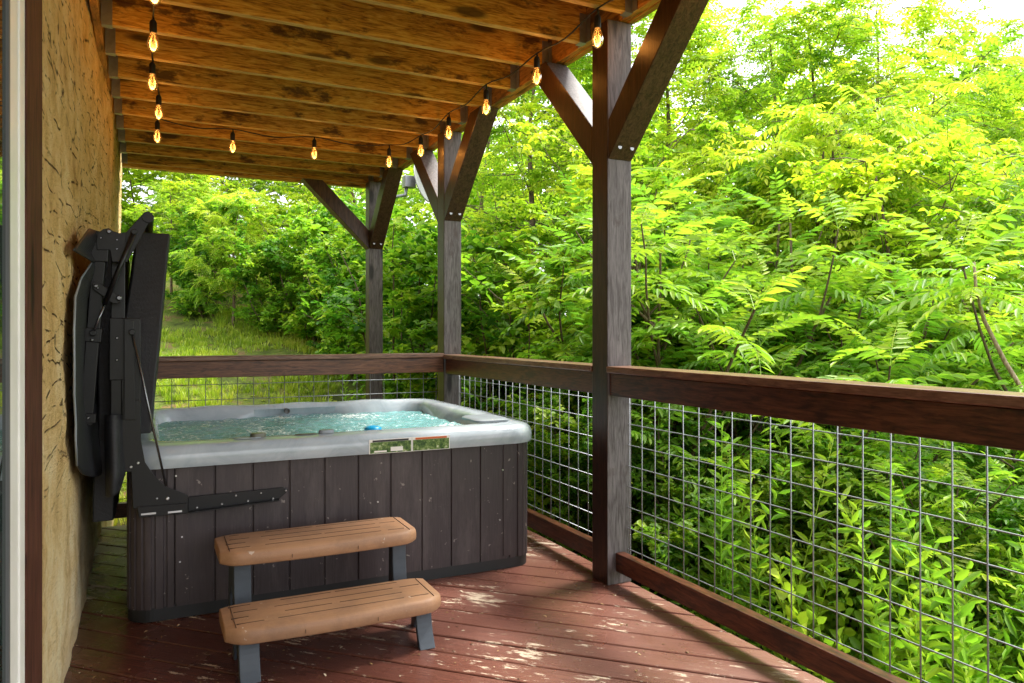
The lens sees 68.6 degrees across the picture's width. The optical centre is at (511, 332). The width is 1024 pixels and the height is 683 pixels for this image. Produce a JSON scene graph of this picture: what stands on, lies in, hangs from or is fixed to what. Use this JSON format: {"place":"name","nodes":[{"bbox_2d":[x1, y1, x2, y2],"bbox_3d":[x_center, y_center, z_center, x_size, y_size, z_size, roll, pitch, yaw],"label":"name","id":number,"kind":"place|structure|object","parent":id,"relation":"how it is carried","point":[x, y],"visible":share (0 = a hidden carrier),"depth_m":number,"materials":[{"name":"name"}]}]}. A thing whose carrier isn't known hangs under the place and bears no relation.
{"place":"outdoors","nodes":[
{"label":"outdoors","id":0,"kind":"place"},
{"bbox_2d":[364,425,381,429],"bbox_3d":[-0.730,0.506,3.939,0.090,0.040,0.090,0,0,-26],"label":"floater","id":1,"kind":"object","parent":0,"point":[373,427],"visible":0.62,"depth_m":3.91,"materials":[{"name":"blue plastic"}]},
{"bbox_2d":[64,525,825,682],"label":"floor","id":2,"kind":"structure","parent":0,"point":[555,646],"depth_m":2.95,"materials":[{"name":"paint"}]},
{"bbox_2d":[214,517,440,682],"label":"spa step","id":3,"kind":"object","parent":2,"relation":"on","point":[247,625],"visible":1,"depth_m":2.92,"materials":[{"name":"plastic"}]},
{"bbox_2d":[127,399,531,622],"bbox_3d":[-1.109,0.836,4.281,1.988,0.764,1.751,0,0,-26],"label":"hot tub","id":4,"kind":"object","parent":2,"relation":"on","point":[447,481],"visible":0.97,"depth_m":3.56,"materials":[{"name":"plastic"}]},
{"bbox_2d":[73,228,169,521],"bbox_3d":[-1.828,0.185,3.603,0.328,1.230,2.220,0,0,-26],"label":"spa cover","id":5,"kind":"object","parent":4,"relation":"attached to","point":[99,456],"visible":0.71,"depth_m":3.18,"materials":[{"name":"leather"}]},
{"bbox_2d":[84,211,287,517],"bbox_3d":[-1.533,0.135,3.518,0.826,1.267,0.942,0,0,-26],"label":"cover lifter","id":6,"kind":"object","parent":4,"relation":"attached to","point":[152,495],"visible":0.92,"depth_m":3.07,"materials":[{"name":"black metal"}]},
{"bbox_2d":[79,533,722,682],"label":"deck litter","id":7,"kind":"object","parent":2,"relation":"on","point":[636,670],"visible":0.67,"depth_m":2.99,"materials":[{"name":"beige plant"}]},
{"bbox_2d":[410,106,498,405],"bbox_3d":[-0.476,-0.148,5.698,0.140,2.737,1.496,0,0,-26],"label":"support post","id":8,"kind":"object","parent":2,"relation":"on","point":[447,179],"visible":0.88,"depth_m":5.62,"materials":[{"name":"wood"}]},
{"bbox_2d":[114,353,443,518],"bbox_3d":[-1.540,0.652,5.162,2.238,1.005,0.140,0,0,-26],"label":"railing","id":9,"kind":"object","parent":8,"relation":"attached to","point":[205,367],"visible":0.3,"depth_m":5.12,"materials":[{"name":"wood"}]},
{"bbox_2d":[530,0,708,584],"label":"support post","id":10,"kind":"object","parent":2,"relation":"on","point":[607,124],"visible":0.97,"depth_m":3.65,"materials":[{"name":"wood"}]},
{"bbox_2d":[443,354,591,558],"bbox_3d":[-0.001,0.657,4.700,0.140,0.995,2.066,0,0,-26],"label":"railing","id":11,"kind":"object","parent":10,"relation":"attached to","point":[568,376],"visible":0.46,"depth_m":4.30,"materials":[{"name":"wood"}]},
{"bbox_2d":[606,366,1023,682],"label":"railing","id":12,"kind":"object","parent":10,"relation":"attached to","point":[990,418],"visible":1,"depth_m":2.55,"materials":[{"name":"wood"}]},
{"bbox_2d":[113,260,900,679],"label":"ground","id":13,"kind":"structure","parent":0,"point":[173,321],"depth_m":10.34,"materials":[{"name":"green plant"}]},
{"bbox_2d":[42,0,121,682],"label":"house wall","id":14,"kind":"structure","parent":13,"relation":"on","point":[81,176],"depth_m":2.68,"materials":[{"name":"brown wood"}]},
{"bbox_2d":[0,0,41,682],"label":"sliding door","id":15,"kind":"structure","parent":14,"relation":"attached to","point":[20,341],"depth_m":1.44,"materials":[{"name":"white plastic"}]},
{"bbox_2d":[101,0,660,188],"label":"ceiling","id":16,"kind":"structure","parent":14,"relation":"attached to","point":[368,72],"depth_m":4.55,"materials":[{"name":"brown wood"}]},
{"bbox_2d":[147,0,612,167],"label":"string lights","id":17,"kind":"object","parent":16,"relation":"hanging from","point":[153,31],"visible":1,"depth_m":4.53},
{"bbox_2d":[396,165,429,202],"bbox_3d":[-1.045,-1.584,7.793,0.641,0.429,0.253,0,0,-37],"label":"satellite dish","id":18,"kind":"object","parent":16,"relation":"attached to","point":[410,182],"visible":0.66,"depth_m":7.82,"materials":[{"name":"metal"}]},
{"bbox_2d":[121,168,187,232],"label":"leaved tree","id":19,"kind":"object","parent":13,"relation":"on","point":[130,176],"visible":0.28,"depth_m":15.93,"materials":[{"name":"green plant"}]},
{"bbox_2d":[123,176,215,292],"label":"leaved tree","id":20,"kind":"object","parent":13,"relation":"on","point":[166,184],"visible":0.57,"depth_m":12.41,"materials":[{"name":"green plant"}]},
{"bbox_2d":[138,170,228,236],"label":"young tree","id":21,"kind":"object","parent":13,"relation":"on","point":[163,199],"visible":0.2,"depth_m":14.76,"materials":[{"name":"green plant"}]},
{"bbox_2d":[162,197,244,317],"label":"leafy shrub","id":22,"kind":"object","parent":13,"relation":"on","point":[187,305],"visible":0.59,"depth_m":12.23,"materials":[{"name":"green plant"}]},
{"bbox_2d":[146,173,284,245],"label":"locust tree","id":23,"kind":"object","parent":13,"relation":"on","point":[232,190],"visible":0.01,"depth_m":19.09,"materials":[{"name":"green plant"}]},
{"bbox_2d":[168,180,283,326],"bbox_3d":[-4.659,-1.245,12.165,1.834,2.443,2.289,0,0,43],"label":"young tree","id":24,"kind":"object","parent":13,"relation":"on","point":[221,200],"visible":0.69,"depth_m":11.89,"materials":[{"name":"green plant"}]},
{"bbox_2d":[171,174,286,299],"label":"leaved tree","id":25,"kind":"object","parent":13,"relation":"on","point":[229,183],"visible":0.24,"depth_m":13.36,"materials":[{"name":"green plant"}]},
{"bbox_2d":[194,219,312,334],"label":"leafy shrub","id":26,"kind":"object","parent":13,"relation":"on","point":[243,272],"visible":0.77,"depth_m":11.50,"materials":[{"name":"green plant"}]},
{"bbox_2d":[197,176,316,243],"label":"leaved tree","id":27,"kind":"object","parent":13,"relation":"on","point":[276,203],"visible":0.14,"depth_m":15.48,"materials":[{"name":"green plant"}]},
{"bbox_2d":[224,178,358,246],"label":"locust tree","id":28,"kind":"object","parent":13,"relation":"on","point":[280,196],"visible":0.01,"depth_m":17.92,"materials":[{"name":"green plant"}]},
{"bbox_2d":[232,198,364,343],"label":"leafy shrub","id":29,"kind":"object","parent":13,"relation":"on","point":[303,329],"visible":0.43,"depth_m":11.44,"materials":[{"name":"green plant"}]},
{"bbox_2d":[268,254,333,321],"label":"leafy shrub","id":30,"kind":"object","parent":13,"relation":"on","point":[291,309],"visible":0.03,"depth_m":12.44,"materials":[{"name":"green plant"}]},
{"bbox_2d":[255,180,364,273],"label":"leaved tree","id":31,"kind":"object","parent":13,"relation":"on","point":[296,191],"visible":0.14,"depth_m":12.97,"materials":[{"name":"green plant"}]},
{"bbox_2d":[298,260,365,353],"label":"leafy shrub","id":32,"kind":"object","parent":13,"relation":"on","point":[310,342],"visible":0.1,"depth_m":11.00,"materials":[{"name":"green plant"}]},
{"bbox_2d":[282,225,398,377],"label":"leafy shrub","id":33,"kind":"object","parent":13,"relation":"on","point":[352,344],"visible":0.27,"depth_m":10.36,"materials":[{"name":"green plant"}]},
{"bbox_2d":[273,175,415,256],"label":"locust tree","id":34,"kind":"object","parent":13,"relation":"on","point":[357,193],"visible":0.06,"depth_m":14.42,"materials":[{"name":"green plant"}]},
{"bbox_2d":[301,168,402,398],"bbox_3d":[-1.535,0.106,7.130,0.788,3.247,0.818,0,0,-26],"label":"support post","id":35,"kind":"object","parent":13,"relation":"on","point":[370,237],"visible":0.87,"depth_m":7.48,"materials":[{"name":"wood"}]},
{"bbox_2d":[289,216,519,399],"bbox_3d":[-1.133,0.011,8.935,3.003,2.883,2.293,0,0,-10],"label":"leafy shrub","id":36,"kind":"object","parent":13,"relation":"on","point":[394,272],"visible":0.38,"depth_m":8.66,"materials":[{"name":"green plant"}]},
{"bbox_2d":[334,194,529,395],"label":"leafy shrub","id":37,"kind":"object","parent":13,"relation":"on","point":[362,218],"visible":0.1,"depth_m":9.78,"materials":[{"name":"green plant"}]},
{"bbox_2d":[383,298,525,407],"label":"leafy shrub","id":38,"kind":"object","parent":13,"relation":"on","point":[418,335],"visible":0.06,"depth_m":7.78,"materials":[{"name":"green plant"}]},
{"bbox_2d":[395,99,527,287],"bbox_3d":[-1.068,-2.346,13.683,3.093,5.263,3.718,0,0,-15],"label":"locust tree","id":39,"kind":"object","parent":13,"relation":"on","point":[415,192],"visible":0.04,"depth_m":13.64,"materials":[{"name":"green plant"}]},
{"bbox_2d":[346,71,587,335],"bbox_3d":[-0.561,-1.777,11.518,3.558,6.245,3.953,0,0,0],"label":"leaved tree","id":40,"kind":"object","parent":13,"relation":"on","point":[554,159],"visible":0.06,"depth_m":11.63,"materials":[{"name":"green plant"}]},
{"bbox_2d":[410,220,586,502],"bbox_3d":[0.328,0.450,7.651,2.809,3.000,1.991,0,0,-26],"label":"leafy shrub","id":41,"kind":"object","parent":13,"relation":"on","point":[479,265],"visible":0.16,"depth_m":7.00,"materials":[{"name":"green plant"}]},
{"bbox_2d":[388,51,675,395],"bbox_3d":[0.263,-1.105,9.451,4.162,6.307,3.945,0,0,36],"label":"locust tree","id":42,"kind":"object","parent":13,"relation":"on","point":[482,175],"visible":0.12,"depth_m":8.91,"materials":[{"name":"green plant"}]},
{"bbox_2d":[461,250,680,531],"bbox_3d":[0.407,0.667,6.803,2.584,2.670,2.881,0,0,28],"label":"leafy shrub","id":43,"kind":"object","parent":13,"relation":"on","point":[519,302],"visible":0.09,"depth_m":6.01,"materials":[{"name":"green plant"}]},
{"bbox_2d":[503,390,640,555],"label":"leafy shrub","id":44,"kind":"object","parent":13,"relation":"on","point":[551,457],"visible":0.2,"depth_m":5.68,"materials":[{"name":"green plant"}]},
{"bbox_2d":[121,24,1023,339],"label":"wood","id":45,"kind":"object","parent":13,"relation":"on","point":[475,200],"visible":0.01,"depth_m":18.01,"materials":[{"name":"green plant"}]},
{"bbox_2d":[384,137,786,406],"bbox_3d":[0.969,0.087,8.479,3.873,4.266,3.550,0,0,13],"label":"leaved tree","id":46,"kind":"object","parent":13,"relation":"on","point":[659,160],"visible":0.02,"depth_m":7.92,"materials":[{"name":"green plant"}]},
{"bbox_2d":[469,6,737,334],"bbox_3d":[1.210,-1.260,9.811,3.852,7.048,4.630,0,0,31],"label":"locust tree","id":47,"kind":"object","parent":13,"relation":"on","point":[571,139],"visible":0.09,"depth_m":8.95,"materials":[{"name":"green plant"}]},
{"bbox_2d":[511,391,727,584],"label":"leafy shrub","id":48,"kind":"object","parent":13,"relation":"on","point":[551,403],"visible":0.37,"depth_m":5.15,"materials":[{"name":"green plant"}]},
{"bbox_2d":[484,0,794,479],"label":"locust tree","id":49,"kind":"object","parent":13,"relation":"on","point":[587,87],"visible":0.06,"depth_m":9.23,"materials":[{"name":"green plant"}]},
{"bbox_2d":[465,78,814,515],"bbox_3d":[1.289,-0.098,7.563,3.439,4.739,3.095,0,0,-12],"label":"leaved tree","id":50,"kind":"object","parent":13,"relation":"on","point":[543,235],"visible":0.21,"depth_m":7.28,"materials":[{"name":"green plant"}]},
{"bbox_2d":[329,374,1023,682],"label":"undergrowth","id":51,"kind":"object","parent":13,"relation":"on","point":[876,643],"visible":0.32,"depth_m":3.61,"materials":[{"name":"green plant"}]},
{"bbox_2d":[523,155,866,469],"bbox_3d":[1.556,0.340,7.262,3.179,3.873,3.398,0,0,-13],"label":"sumac shrub","id":52,"kind":"object","parent":13,"relation":"on","point":[700,205],"visible":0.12,"depth_m":6.49,"materials":[{"name":"green plant"}]},
{"bbox_2d":[485,170,918,563],"bbox_3d":[1.267,0.406,5.503,2.728,3.056,3.066,0,0,-26],"label":"sumac shrub","id":53,"kind":"object","parent":13,"relation":"on","point":[734,358],"visible":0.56,"depth_m":5.21,"materials":[{"name":"green plant"}]},
{"bbox_2d":[631,445,805,627],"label":"leafy shrub","id":54,"kind":"object","parent":13,"relation":"on","point":[675,539],"visible":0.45,"depth_m":4.59,"materials":[{"name":"green plant"}]},
{"bbox_2d":[675,431,897,624],"bbox_3d":[1.706,1.296,4.874,1.390,1.437,1.550,0,0,11],"label":"leafy shrub","id":55,"kind":"object","parent":13,"relation":"on","point":[797,471],"visible":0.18,"depth_m":4.58,"materials":[{"name":"green plant"}]},
{"bbox_2d":[554,187,1020,568],"bbox_3d":[2.380,0.457,6.168,4.248,3.321,2.675,0,0,-5],"label":"sumac shrub","id":56,"kind":"object","parent":13,"relation":"on","point":[723,269],"visible":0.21,"depth_m":5.72,"materials":[{"name":"green plant"}]},
{"bbox_2d":[641,0,973,477],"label":"locust tree","id":57,"kind":"object","parent":13,"relation":"on","point":[717,53],"visible":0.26,"depth_m":8.31,"materials":[{"name":"green plant"}]},
{"bbox_2d":[673,0,972,358],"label":"locust tree","id":58,"kind":"object","parent":13,"relation":"on","point":[756,91],"visible":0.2,"depth_m":8.32,"materials":[{"name":"green plant"}]},
{"bbox_2d":[631,255,1023,577],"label":"sumac shrub","id":59,"kind":"object","parent":13,"relation":"on","point":[869,336],"visible":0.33,"depth_m":5.07,"materials":[{"name":"green plant"}]},
{"bbox_2d":[631,220,1023,585],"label":"sumac shrub","id":60,"kind":"object","parent":13,"relation":"on","point":[915,358],"visible":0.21,"depth_m":5.21,"materials":[{"name":"green plant"}]},
{"bbox_2d":[664,75,1000,483],"bbox_3d":[2.941,0.065,7.771,4.464,5.074,3.576,0,0,39],"label":"young tree","id":61,"kind":"object","parent":13,"relation":"on","point":[809,119],"visible":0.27,"depth_m":6.78,"materials":[{"name":"green plant"}]},
{"bbox_2d":[674,421,1021,650],"bbox_3d":[2.004,1.221,4.441,1.794,1.706,1.678,0,0,-42],"label":"sumac shrub","id":62,"kind":"object","parent":13,"relation":"on","point":[885,446],"visible":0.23,"depth_m":4.36,"materials":[{"name":"green plant"}]},
{"bbox_2d":[673,81,1023,520],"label":"young tree","id":63,"kind":"object","parent":13,"relation":"on","point":[940,126],"visible":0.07,"depth_m":6.70,"materials":[{"name":"green plant"}]},
{"bbox_2d":[722,121,1023,511],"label":"leaved tree","id":64,"kind":"object","parent":13,"relation":"on","point":[861,175],"visible":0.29,"depth_m":5.61,"materials":[{"name":"green plant"}]},
{"bbox_2d":[748,0,1023,340],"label":"locust tree","id":65,"kind":"object","parent":13,"relation":"on","point":[922,17],"visible":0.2,"depth_m":8.53,"materials":[{"name":"green plant"}]},
{"bbox_2d":[777,440,1023,663],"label":"sumac shrub","id":66,"kind":"object","parent":13,"relation":"on","point":[958,527],"visible":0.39,"depth_m":3.77,"materials":[{"name":"green plant"}]},
{"bbox_2d":[820,192,1023,552],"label":"sumac shrub","id":67,"kind":"object","parent":13,"relation":"on","point":[1003,340],"visible":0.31,"depth_m":4.76,"materials":[{"name":"green plant"}]},
{"bbox_2d":[824,33,1023,331],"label":"locust tree","id":68,"kind":"object","parent":13,"relation":"on","point":[991,108],"visible":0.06,"depth_m":10.27,"materials":[{"name":"green plant"}]},
{"bbox_2d":[841,428,1023,669],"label":"leafy shrub","id":69,"kind":"object","parent":13,"relation":"on","point":[970,464],"visible":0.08,"depth_m":4.28,"materials":[{"name":"green plant"}]},
{"bbox_2d":[872,454,1023,682],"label":"leafy shrub","id":70,"kind":"object","parent":13,"relation":"on","point":[938,508],"visible":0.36,"depth_m":3.68,"materials":[{"name":"green plant"}]},
{"bbox_2d":[876,222,1023,391],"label":"bent sapling","id":71,"kind":"object","parent":13,"relation":"on","point":[954,257],"visible":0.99,"depth_m":4.18,"materials":[{"name":"green plant"}]},
{"bbox_2d":[888,152,1023,479],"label":"young tree","id":72,"kind":"object","parent":13,"relation":"on","point":[1016,182],"visible":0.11,"depth_m":6.46,"materials":[{"name":"green plant"}]},
{"bbox_2d":[899,18,1023,360],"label":"locust tree","id":73,"kind":"object","parent":13,"relation":"on","point":[1012,132],"visible":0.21,"depth_m":9.00,"materials":[{"name":"green plant"}]},
{"bbox_2d":[122,0,1023,295],"label":"sky","id":74,"kind":"structure","parent":0,"point":[1007,9],"materials":[{"name":"white"}]}
]}

